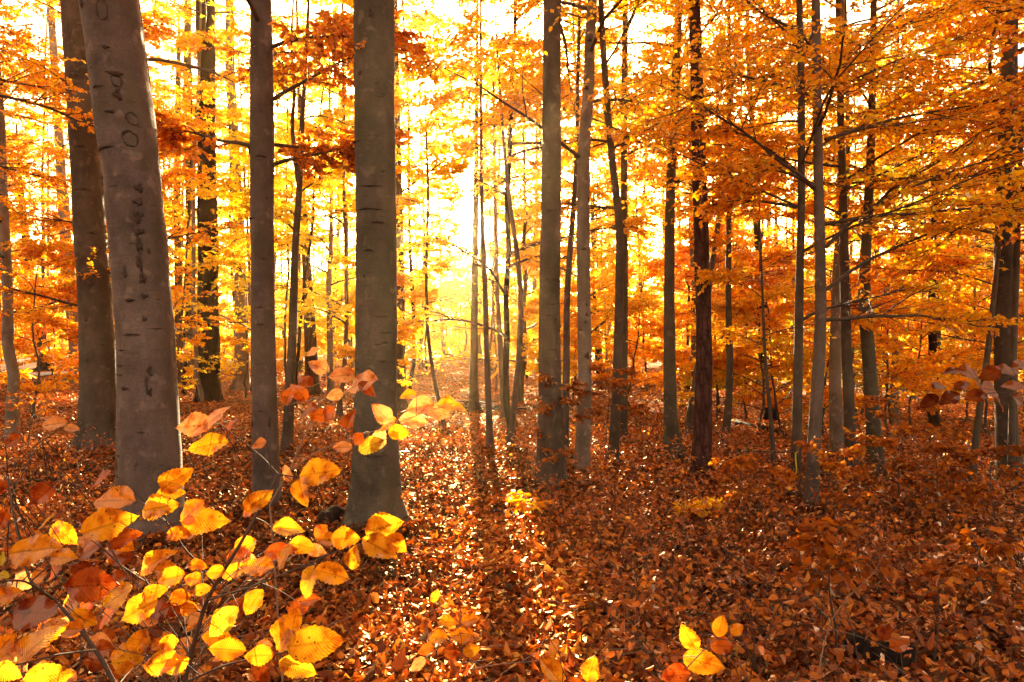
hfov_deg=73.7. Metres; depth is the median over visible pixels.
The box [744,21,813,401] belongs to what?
beech tree
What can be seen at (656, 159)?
beech tree
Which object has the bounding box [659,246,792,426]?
young beech
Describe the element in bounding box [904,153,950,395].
beech tree
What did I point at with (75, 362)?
young beech
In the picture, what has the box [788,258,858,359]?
young beech
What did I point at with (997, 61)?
beech tree
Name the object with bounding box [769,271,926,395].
young beech
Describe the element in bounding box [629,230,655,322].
beech tree
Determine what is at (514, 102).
beech tree
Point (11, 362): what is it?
beech tree
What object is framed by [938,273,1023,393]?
young beech
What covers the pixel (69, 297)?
young beech
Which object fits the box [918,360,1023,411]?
beech sapling
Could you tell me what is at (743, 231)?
beech tree
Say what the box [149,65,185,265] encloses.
beech tree
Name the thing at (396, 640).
fallen leaves
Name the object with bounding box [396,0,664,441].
beech tree
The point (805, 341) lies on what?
young beech
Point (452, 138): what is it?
beech tree
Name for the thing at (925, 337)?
young beech
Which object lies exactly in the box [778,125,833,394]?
beech tree
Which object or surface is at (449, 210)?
beech tree
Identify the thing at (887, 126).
beech tree
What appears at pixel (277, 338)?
young beech
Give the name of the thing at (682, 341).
young beech
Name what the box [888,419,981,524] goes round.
beech sapling
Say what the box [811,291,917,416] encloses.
young beech
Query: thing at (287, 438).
beech tree
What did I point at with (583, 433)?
beech tree
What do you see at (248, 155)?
beech tree
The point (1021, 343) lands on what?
young beech
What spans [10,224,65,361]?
beech tree
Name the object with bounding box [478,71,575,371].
beech tree
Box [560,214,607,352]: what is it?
beech tree
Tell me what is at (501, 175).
beech tree
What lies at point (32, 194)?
beech tree
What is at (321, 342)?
young beech
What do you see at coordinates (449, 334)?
young beech
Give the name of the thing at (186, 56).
beech tree
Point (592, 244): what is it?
beech tree
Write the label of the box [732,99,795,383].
beech tree
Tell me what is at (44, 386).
young beech
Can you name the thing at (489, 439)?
beech tree
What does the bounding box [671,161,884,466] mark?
young beech
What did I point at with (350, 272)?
beech tree
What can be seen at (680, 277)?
beech tree
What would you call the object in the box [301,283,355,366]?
young beech
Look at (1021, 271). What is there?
young beech
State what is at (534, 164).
beech tree
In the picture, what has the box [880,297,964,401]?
young beech
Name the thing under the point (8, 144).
beech tree
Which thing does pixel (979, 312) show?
young beech
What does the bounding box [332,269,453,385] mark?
young beech
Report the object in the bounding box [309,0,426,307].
beech tree
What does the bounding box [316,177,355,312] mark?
beech tree
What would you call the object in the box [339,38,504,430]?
young beech
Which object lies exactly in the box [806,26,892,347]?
beech tree
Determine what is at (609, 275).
beech tree
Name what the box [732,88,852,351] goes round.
beech tree
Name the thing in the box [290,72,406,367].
beech tree
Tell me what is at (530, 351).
young beech
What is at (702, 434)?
tree
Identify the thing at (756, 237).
beech tree
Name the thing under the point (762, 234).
beech tree
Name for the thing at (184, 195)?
beech tree
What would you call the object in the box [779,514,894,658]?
beech sapling
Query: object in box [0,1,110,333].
beech tree
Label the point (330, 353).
beech tree
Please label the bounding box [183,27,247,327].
beech tree
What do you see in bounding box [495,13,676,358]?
beech tree
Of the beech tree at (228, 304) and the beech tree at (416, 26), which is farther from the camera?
the beech tree at (228, 304)
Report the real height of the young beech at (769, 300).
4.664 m
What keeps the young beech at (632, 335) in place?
on the ground
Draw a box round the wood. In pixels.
[1,226,1023,388]
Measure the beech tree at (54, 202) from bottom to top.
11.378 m
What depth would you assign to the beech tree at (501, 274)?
27.83 m
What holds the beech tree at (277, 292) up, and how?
on the ground
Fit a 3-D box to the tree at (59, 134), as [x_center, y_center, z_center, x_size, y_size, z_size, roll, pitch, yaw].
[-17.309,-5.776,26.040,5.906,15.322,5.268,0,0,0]
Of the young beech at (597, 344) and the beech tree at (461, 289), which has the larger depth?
the beech tree at (461, 289)
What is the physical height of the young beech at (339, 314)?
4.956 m
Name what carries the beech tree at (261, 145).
on the ground
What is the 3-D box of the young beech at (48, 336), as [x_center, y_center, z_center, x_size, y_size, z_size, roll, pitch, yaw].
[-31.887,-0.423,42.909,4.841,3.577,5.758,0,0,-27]
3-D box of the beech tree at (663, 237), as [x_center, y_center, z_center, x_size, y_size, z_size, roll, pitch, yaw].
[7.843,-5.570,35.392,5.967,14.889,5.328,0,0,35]
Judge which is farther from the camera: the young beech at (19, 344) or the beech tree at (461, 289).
the beech tree at (461, 289)
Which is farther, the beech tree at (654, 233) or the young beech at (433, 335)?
the young beech at (433, 335)
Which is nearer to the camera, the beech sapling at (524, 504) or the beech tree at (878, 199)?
the beech sapling at (524, 504)
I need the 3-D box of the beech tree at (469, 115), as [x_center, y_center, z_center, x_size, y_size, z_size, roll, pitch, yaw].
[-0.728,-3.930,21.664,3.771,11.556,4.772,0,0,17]
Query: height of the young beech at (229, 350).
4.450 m
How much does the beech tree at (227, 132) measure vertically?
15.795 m
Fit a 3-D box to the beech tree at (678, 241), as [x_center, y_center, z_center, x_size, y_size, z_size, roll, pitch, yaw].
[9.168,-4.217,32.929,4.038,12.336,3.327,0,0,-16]
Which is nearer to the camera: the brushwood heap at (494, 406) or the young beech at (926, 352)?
the brushwood heap at (494, 406)
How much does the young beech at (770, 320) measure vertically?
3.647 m
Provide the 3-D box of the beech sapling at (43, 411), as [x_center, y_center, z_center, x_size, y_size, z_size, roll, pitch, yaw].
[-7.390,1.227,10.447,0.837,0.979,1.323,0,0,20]
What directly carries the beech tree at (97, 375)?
on the ground
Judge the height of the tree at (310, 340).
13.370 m
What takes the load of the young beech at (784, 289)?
on the ground
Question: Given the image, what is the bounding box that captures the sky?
[0,0,1023,356]
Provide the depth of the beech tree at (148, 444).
5.25 m
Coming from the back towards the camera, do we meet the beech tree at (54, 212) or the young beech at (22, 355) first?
the young beech at (22, 355)
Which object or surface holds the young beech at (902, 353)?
on the ground
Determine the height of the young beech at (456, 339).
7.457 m
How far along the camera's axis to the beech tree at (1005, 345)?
7.26 m
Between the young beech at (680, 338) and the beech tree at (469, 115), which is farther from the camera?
the young beech at (680, 338)
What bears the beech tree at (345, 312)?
on the ground
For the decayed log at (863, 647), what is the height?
0.210 m
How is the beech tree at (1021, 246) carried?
on the ground
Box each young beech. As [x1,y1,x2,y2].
[0,210,78,420]
[0,267,43,383]
[0,271,77,380]
[0,299,38,356]
[0,302,32,360]
[0,314,51,358]
[38,224,212,371]
[40,255,115,371]
[53,347,68,356]
[171,261,220,357]
[176,303,308,398]
[219,277,250,370]
[275,276,335,370]
[276,311,337,356]
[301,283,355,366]
[317,291,354,355]
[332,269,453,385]
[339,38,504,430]
[342,287,418,385]
[405,305,441,356]
[406,281,458,355]
[407,269,464,366]
[417,256,469,351]
[432,267,489,358]
[448,273,495,350]
[460,275,516,351]
[461,308,529,371]
[503,296,591,385]
[509,264,575,368]
[509,291,538,343]
[528,293,612,399]
[570,252,688,412]
[602,284,632,361]
[605,244,690,397]
[610,311,662,377]
[639,251,751,389]
[639,319,690,350]
[651,283,717,363]
[659,219,789,414]
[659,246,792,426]
[663,241,861,441]
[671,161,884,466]
[675,291,780,346]
[676,283,725,373]
[678,243,880,439]
[678,267,811,418]
[747,283,898,398]
[751,247,960,442]
[766,265,828,378]
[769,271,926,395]
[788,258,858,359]
[806,231,981,424]
[806,252,993,425]
[807,226,1023,446]
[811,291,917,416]
[824,0,1023,482]
[829,320,918,358]
[877,210,1023,414]
[877,279,985,381]
[879,232,1023,441]
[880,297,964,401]
[900,284,985,355]
[902,248,1023,423]
[922,283,992,361]
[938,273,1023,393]
[939,299,1023,392]
[972,243,1023,370]
[1019,264,1023,391]
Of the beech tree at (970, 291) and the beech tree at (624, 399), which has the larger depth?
the beech tree at (970, 291)
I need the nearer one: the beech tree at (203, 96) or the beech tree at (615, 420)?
the beech tree at (615, 420)
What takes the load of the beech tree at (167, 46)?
on the ground
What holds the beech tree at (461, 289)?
on the ground
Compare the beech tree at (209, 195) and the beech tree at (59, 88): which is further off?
the beech tree at (209, 195)
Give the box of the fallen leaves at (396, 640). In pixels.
[0,419,1023,681]
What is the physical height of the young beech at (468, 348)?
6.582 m
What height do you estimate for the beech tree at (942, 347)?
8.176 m
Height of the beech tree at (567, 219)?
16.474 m
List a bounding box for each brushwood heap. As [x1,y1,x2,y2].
[397,385,569,416]
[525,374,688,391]
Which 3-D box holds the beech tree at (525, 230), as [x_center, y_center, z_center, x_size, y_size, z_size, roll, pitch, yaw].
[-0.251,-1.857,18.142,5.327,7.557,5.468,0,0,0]
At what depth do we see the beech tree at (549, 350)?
7.55 m
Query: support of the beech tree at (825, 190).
on the ground
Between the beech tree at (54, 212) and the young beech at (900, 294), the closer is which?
the young beech at (900, 294)
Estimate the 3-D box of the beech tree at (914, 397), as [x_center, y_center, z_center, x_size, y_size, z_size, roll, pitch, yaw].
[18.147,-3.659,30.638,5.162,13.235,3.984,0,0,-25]
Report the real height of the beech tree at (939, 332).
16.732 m
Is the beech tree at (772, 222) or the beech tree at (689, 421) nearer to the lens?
the beech tree at (689, 421)
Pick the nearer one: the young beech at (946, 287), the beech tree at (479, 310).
the young beech at (946, 287)
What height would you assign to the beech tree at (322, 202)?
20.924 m
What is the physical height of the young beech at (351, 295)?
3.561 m
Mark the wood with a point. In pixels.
(228, 333)
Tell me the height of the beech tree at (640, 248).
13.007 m
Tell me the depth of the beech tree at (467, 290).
32.67 m
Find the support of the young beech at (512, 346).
on the ground
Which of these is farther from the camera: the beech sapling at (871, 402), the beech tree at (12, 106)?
the beech tree at (12, 106)
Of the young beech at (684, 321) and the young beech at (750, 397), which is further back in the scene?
the young beech at (684, 321)
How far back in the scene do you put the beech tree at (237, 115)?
18.41 m
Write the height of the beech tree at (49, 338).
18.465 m
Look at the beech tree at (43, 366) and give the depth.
32.43 m
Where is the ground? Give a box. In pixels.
[0,345,1023,681]
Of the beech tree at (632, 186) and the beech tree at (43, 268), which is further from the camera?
the beech tree at (632, 186)
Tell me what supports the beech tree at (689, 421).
on the ground
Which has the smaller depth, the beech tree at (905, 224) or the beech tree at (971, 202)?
the beech tree at (971, 202)
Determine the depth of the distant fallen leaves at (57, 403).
17.27 m
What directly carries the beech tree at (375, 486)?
on the ground
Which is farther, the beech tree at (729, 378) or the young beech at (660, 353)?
the young beech at (660, 353)
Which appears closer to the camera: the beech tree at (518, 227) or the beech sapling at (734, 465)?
the beech sapling at (734, 465)
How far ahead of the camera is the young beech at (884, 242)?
10.82 m
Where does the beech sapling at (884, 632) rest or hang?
on the ground
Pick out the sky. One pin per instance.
(280, 7)
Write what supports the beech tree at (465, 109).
on the ground
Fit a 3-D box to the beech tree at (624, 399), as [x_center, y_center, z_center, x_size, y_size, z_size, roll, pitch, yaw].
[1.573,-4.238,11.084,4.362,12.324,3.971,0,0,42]
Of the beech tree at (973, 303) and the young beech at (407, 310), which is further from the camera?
the young beech at (407, 310)
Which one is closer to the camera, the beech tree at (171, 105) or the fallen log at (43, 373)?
the beech tree at (171, 105)
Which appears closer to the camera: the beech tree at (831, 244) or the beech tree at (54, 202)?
the beech tree at (54, 202)
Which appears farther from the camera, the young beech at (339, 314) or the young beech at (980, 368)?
the young beech at (339, 314)
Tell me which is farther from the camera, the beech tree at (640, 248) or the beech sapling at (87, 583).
the beech tree at (640, 248)
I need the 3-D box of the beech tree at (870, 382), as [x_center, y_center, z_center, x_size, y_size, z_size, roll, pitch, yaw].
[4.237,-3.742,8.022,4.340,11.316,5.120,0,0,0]
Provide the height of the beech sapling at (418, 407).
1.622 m
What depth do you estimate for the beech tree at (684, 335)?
30.80 m
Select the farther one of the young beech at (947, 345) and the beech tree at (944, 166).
the beech tree at (944, 166)
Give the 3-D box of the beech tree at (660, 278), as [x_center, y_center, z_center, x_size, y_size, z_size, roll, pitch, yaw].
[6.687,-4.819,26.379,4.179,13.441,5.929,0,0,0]
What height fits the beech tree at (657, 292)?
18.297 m
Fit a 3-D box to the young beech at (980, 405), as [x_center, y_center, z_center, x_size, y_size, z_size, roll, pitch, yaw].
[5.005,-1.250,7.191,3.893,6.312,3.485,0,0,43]
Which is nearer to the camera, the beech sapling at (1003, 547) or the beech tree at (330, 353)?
the beech sapling at (1003, 547)
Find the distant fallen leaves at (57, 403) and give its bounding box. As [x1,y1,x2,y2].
[0,361,1023,446]
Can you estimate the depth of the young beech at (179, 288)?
20.38 m
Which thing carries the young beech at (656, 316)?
on the ground
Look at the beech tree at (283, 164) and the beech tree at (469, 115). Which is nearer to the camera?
the beech tree at (469, 115)
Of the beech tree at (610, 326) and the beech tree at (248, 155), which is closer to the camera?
the beech tree at (248, 155)
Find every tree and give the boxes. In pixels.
[0,0,64,440]
[0,0,313,193]
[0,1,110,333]
[0,9,250,356]
[0,21,94,194]
[0,56,73,397]
[0,136,36,354]
[0,137,51,371]
[0,142,43,312]
[0,254,37,271]
[2,45,36,337]
[4,0,78,383]
[6,24,184,319]
[9,124,70,371]
[10,93,67,347]
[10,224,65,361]
[12,100,72,349]
[13,0,71,349]
[14,142,68,339]
[14,160,73,312]
[15,0,164,457]
[51,3,194,287]
[78,0,427,549]
[105,29,250,375]
[142,0,250,401]
[144,0,312,402]
[148,0,283,384]
[148,21,243,387]
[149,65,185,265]
[152,38,230,318]
[154,0,432,508]
[154,27,335,329]
[156,0,305,390]
[160,164,184,316]
[164,214,196,283]
[167,71,229,392]
[170,47,228,315]
[173,91,245,314]
[177,24,341,377]
[181,34,289,368]
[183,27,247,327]
[183,207,231,322]
[210,0,354,458]
[216,136,301,390]
[218,120,281,335]
[220,3,397,416]
[223,107,295,328]
[237,0,353,395]
[240,45,347,406]
[244,101,328,320]
[245,2,355,371]
[272,19,342,344]
[274,60,442,401]
[275,101,318,348]
[275,109,354,359]
[287,0,489,410]
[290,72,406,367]
[308,183,340,291]
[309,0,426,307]
[313,170,355,347]
[314,66,355,357]
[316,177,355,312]
[325,224,355,362]
[331,85,424,308]
[332,103,355,304]
[334,0,478,389]
[340,0,416,531]
[352,96,491,369]
[395,0,574,449]
[395,0,738,473]
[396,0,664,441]
[397,0,542,412]
[400,106,442,348]
[403,180,455,372]
[405,5,469,352]
[405,130,593,403]
[407,1,580,418]
[408,0,582,447]
[418,191,456,363]
[428,70,533,371]
[429,0,735,448]
[429,45,540,391]
[439,243,489,361]
[443,61,521,362]
[444,145,533,355]
[461,0,858,465]
[462,177,533,377]
[473,0,769,444]
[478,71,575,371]
[478,207,539,378]
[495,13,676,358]
[498,58,538,360]
[501,47,656,377]
[501,127,602,360]
[505,0,866,462]
[509,0,659,489]
[510,8,613,393]
[537,50,678,361]
[560,193,603,282]
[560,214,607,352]
[561,115,630,385]
[562,10,735,394]
[568,0,904,450]
[572,96,652,359]
[587,0,1023,517]
[590,102,647,363]
[595,152,678,370]
[597,0,1023,498]
[597,150,644,282]
[600,207,652,364]
[607,45,793,375]
[609,126,684,340]
[610,0,1023,485]
[612,2,885,438]
[614,0,892,484]
[627,17,762,389]
[629,157,676,338]
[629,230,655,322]
[631,48,732,337]
[636,146,688,339]
[649,212,683,303]
[655,164,688,372]
[657,13,769,386]
[668,0,1023,477]
[675,0,994,457]
[675,53,785,378]
[679,5,892,421]
[732,49,830,381]
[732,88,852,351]
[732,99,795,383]
[733,40,782,392]
[736,0,1023,495]
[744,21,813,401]
[749,0,1020,423]
[750,116,809,388]
[753,16,949,431]
[763,59,831,302]
[777,88,859,341]
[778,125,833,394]
[779,150,857,278]
[783,122,977,363]
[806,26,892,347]
[824,22,1023,427]
[829,115,903,276]
[850,90,909,393]
[851,25,971,336]
[857,162,964,277]
[874,117,944,399]
[875,1,1023,407]
[888,13,1023,432]
[889,1,1023,246]
[902,161,967,396]
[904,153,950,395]
[919,11,999,335]
[920,15,1022,404]
[926,162,989,397]
[946,113,1023,414]
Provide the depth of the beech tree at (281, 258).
53.91 m
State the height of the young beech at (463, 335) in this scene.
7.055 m
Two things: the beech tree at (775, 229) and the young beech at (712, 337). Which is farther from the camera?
the young beech at (712, 337)
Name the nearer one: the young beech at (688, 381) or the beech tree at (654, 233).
the young beech at (688, 381)
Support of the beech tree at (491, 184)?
on the ground
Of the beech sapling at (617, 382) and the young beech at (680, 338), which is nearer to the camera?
the beech sapling at (617, 382)
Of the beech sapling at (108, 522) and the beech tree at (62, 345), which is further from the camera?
the beech tree at (62, 345)
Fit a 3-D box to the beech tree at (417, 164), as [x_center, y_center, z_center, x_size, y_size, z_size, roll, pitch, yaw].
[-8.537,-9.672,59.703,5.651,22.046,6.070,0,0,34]
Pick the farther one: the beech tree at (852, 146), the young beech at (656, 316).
the beech tree at (852, 146)
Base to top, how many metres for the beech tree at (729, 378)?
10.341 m
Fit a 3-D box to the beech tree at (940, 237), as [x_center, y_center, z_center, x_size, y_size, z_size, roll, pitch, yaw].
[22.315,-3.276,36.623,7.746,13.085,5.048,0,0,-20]
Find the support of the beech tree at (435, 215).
on the ground
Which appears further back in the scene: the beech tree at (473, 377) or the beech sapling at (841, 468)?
the beech tree at (473, 377)
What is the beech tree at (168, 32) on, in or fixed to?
on the ground
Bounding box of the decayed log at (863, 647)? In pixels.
[843,629,916,668]
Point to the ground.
(492, 511)
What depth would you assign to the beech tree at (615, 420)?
8.52 m
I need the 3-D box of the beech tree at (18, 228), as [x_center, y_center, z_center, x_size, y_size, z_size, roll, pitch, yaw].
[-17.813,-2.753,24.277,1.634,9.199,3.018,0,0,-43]
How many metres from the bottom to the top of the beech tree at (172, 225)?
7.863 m
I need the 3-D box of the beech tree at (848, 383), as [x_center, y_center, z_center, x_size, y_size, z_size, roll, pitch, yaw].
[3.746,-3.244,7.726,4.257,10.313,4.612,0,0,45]
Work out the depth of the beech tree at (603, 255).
23.18 m
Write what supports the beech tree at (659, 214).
on the ground
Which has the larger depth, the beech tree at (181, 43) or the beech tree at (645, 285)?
the beech tree at (645, 285)
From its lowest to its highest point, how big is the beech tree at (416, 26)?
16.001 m
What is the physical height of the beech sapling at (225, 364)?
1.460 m
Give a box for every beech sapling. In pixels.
[0,391,63,444]
[0,416,144,681]
[62,405,406,681]
[178,378,198,392]
[190,352,250,405]
[269,347,465,681]
[409,588,480,681]
[507,490,553,525]
[534,371,603,487]
[538,639,599,681]
[572,360,650,474]
[660,615,763,681]
[672,496,725,528]
[706,454,795,504]
[770,436,876,515]
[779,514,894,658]
[783,553,907,680]
[842,395,982,497]
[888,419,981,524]
[913,528,1023,615]
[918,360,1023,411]
[938,441,1023,538]
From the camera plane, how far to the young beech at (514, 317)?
27.06 m
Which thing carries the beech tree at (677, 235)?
on the ground
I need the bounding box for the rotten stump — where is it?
[315,505,345,523]
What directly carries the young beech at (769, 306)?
on the ground
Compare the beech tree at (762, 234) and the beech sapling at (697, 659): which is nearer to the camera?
the beech sapling at (697, 659)
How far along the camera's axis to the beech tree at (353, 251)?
30.08 m
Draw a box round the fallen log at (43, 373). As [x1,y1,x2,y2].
[1,371,67,375]
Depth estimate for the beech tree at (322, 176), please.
49.77 m
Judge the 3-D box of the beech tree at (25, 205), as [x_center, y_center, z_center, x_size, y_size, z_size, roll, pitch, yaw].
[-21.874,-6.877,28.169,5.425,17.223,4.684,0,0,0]
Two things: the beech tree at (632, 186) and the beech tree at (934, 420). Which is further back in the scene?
the beech tree at (632, 186)
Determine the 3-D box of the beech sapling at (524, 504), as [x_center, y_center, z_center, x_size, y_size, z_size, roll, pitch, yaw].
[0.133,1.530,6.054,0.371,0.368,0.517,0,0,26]
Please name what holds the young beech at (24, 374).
on the ground
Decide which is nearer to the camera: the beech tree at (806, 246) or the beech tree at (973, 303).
the beech tree at (973, 303)
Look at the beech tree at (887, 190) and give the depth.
24.82 m
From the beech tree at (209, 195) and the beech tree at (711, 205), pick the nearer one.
the beech tree at (711, 205)
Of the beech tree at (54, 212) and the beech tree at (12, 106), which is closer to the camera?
the beech tree at (54, 212)
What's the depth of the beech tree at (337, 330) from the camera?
32.60 m
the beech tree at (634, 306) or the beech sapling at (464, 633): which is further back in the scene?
the beech tree at (634, 306)
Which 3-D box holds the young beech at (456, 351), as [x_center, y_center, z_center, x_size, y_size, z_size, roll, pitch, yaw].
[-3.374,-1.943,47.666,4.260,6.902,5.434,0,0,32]
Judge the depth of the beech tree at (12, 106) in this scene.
44.14 m
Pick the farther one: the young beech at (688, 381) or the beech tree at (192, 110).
the beech tree at (192, 110)
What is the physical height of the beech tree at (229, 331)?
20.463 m
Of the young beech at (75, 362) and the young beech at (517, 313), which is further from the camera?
the young beech at (517, 313)
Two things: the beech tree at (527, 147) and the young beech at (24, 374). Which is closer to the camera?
the young beech at (24, 374)
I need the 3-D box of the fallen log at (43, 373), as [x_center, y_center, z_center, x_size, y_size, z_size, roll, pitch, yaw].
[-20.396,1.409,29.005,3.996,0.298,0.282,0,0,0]
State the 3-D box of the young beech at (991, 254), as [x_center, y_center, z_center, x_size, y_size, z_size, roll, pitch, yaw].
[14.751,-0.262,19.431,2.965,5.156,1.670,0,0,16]
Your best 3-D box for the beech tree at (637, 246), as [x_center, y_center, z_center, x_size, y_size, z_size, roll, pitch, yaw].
[3.987,-4.542,20.104,4.890,12.653,5.059,0,0,0]
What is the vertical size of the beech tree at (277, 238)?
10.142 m
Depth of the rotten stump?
5.79 m
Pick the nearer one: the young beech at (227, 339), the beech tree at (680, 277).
the beech tree at (680, 277)
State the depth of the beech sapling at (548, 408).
7.28 m
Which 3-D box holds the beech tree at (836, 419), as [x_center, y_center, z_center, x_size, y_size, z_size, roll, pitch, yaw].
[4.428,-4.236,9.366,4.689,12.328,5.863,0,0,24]
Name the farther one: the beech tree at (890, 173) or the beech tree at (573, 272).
the beech tree at (573, 272)
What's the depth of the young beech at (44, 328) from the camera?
22.96 m
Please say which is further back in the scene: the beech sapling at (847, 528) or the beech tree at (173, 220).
the beech tree at (173, 220)
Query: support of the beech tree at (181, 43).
on the ground
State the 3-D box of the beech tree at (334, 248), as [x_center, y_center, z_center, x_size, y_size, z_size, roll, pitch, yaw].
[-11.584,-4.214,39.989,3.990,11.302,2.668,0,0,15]
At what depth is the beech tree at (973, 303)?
13.86 m
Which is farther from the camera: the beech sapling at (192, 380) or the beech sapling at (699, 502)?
the beech sapling at (192, 380)
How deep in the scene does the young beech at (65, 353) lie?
37.57 m
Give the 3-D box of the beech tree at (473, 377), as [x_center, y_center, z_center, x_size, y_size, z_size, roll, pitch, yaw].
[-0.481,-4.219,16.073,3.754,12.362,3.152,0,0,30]
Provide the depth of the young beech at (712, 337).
29.27 m
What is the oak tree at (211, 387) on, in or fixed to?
on the ground
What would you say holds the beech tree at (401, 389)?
on the ground
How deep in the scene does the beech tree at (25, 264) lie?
17.43 m
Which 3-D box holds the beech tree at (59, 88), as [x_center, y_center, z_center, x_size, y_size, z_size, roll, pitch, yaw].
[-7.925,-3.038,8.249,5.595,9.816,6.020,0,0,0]
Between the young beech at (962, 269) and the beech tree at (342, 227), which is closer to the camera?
the young beech at (962, 269)
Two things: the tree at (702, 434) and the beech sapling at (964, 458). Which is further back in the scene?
the tree at (702, 434)
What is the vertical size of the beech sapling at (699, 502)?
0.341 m
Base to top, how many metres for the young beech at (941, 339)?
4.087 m
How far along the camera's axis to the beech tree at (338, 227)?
36.73 m
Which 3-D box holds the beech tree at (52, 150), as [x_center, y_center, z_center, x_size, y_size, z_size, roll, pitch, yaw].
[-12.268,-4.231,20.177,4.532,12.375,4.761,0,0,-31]
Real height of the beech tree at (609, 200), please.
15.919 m
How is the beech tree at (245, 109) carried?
on the ground
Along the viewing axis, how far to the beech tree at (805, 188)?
44.07 m
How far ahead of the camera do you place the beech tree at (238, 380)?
22.38 m
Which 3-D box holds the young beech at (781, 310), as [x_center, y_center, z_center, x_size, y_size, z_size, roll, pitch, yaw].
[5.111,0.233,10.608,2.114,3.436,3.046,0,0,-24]
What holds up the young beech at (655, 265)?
on the ground
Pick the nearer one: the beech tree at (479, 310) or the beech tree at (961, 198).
the beech tree at (961, 198)
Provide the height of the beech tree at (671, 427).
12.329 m
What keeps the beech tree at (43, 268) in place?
on the ground
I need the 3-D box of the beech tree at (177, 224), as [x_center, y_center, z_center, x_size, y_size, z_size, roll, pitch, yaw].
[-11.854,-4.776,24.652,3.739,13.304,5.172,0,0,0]
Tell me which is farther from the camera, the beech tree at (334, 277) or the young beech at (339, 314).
the young beech at (339, 314)
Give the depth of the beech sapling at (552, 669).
1.62 m
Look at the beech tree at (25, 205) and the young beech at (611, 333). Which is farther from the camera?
the young beech at (611, 333)
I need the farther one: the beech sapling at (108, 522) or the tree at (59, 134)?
the tree at (59, 134)
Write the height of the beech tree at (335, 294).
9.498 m
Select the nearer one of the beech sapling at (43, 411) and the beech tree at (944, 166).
the beech sapling at (43, 411)
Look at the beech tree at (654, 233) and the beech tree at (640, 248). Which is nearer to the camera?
the beech tree at (654, 233)
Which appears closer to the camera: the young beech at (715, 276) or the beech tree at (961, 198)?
the young beech at (715, 276)
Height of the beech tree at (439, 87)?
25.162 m
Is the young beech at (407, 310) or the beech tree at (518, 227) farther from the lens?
the young beech at (407, 310)

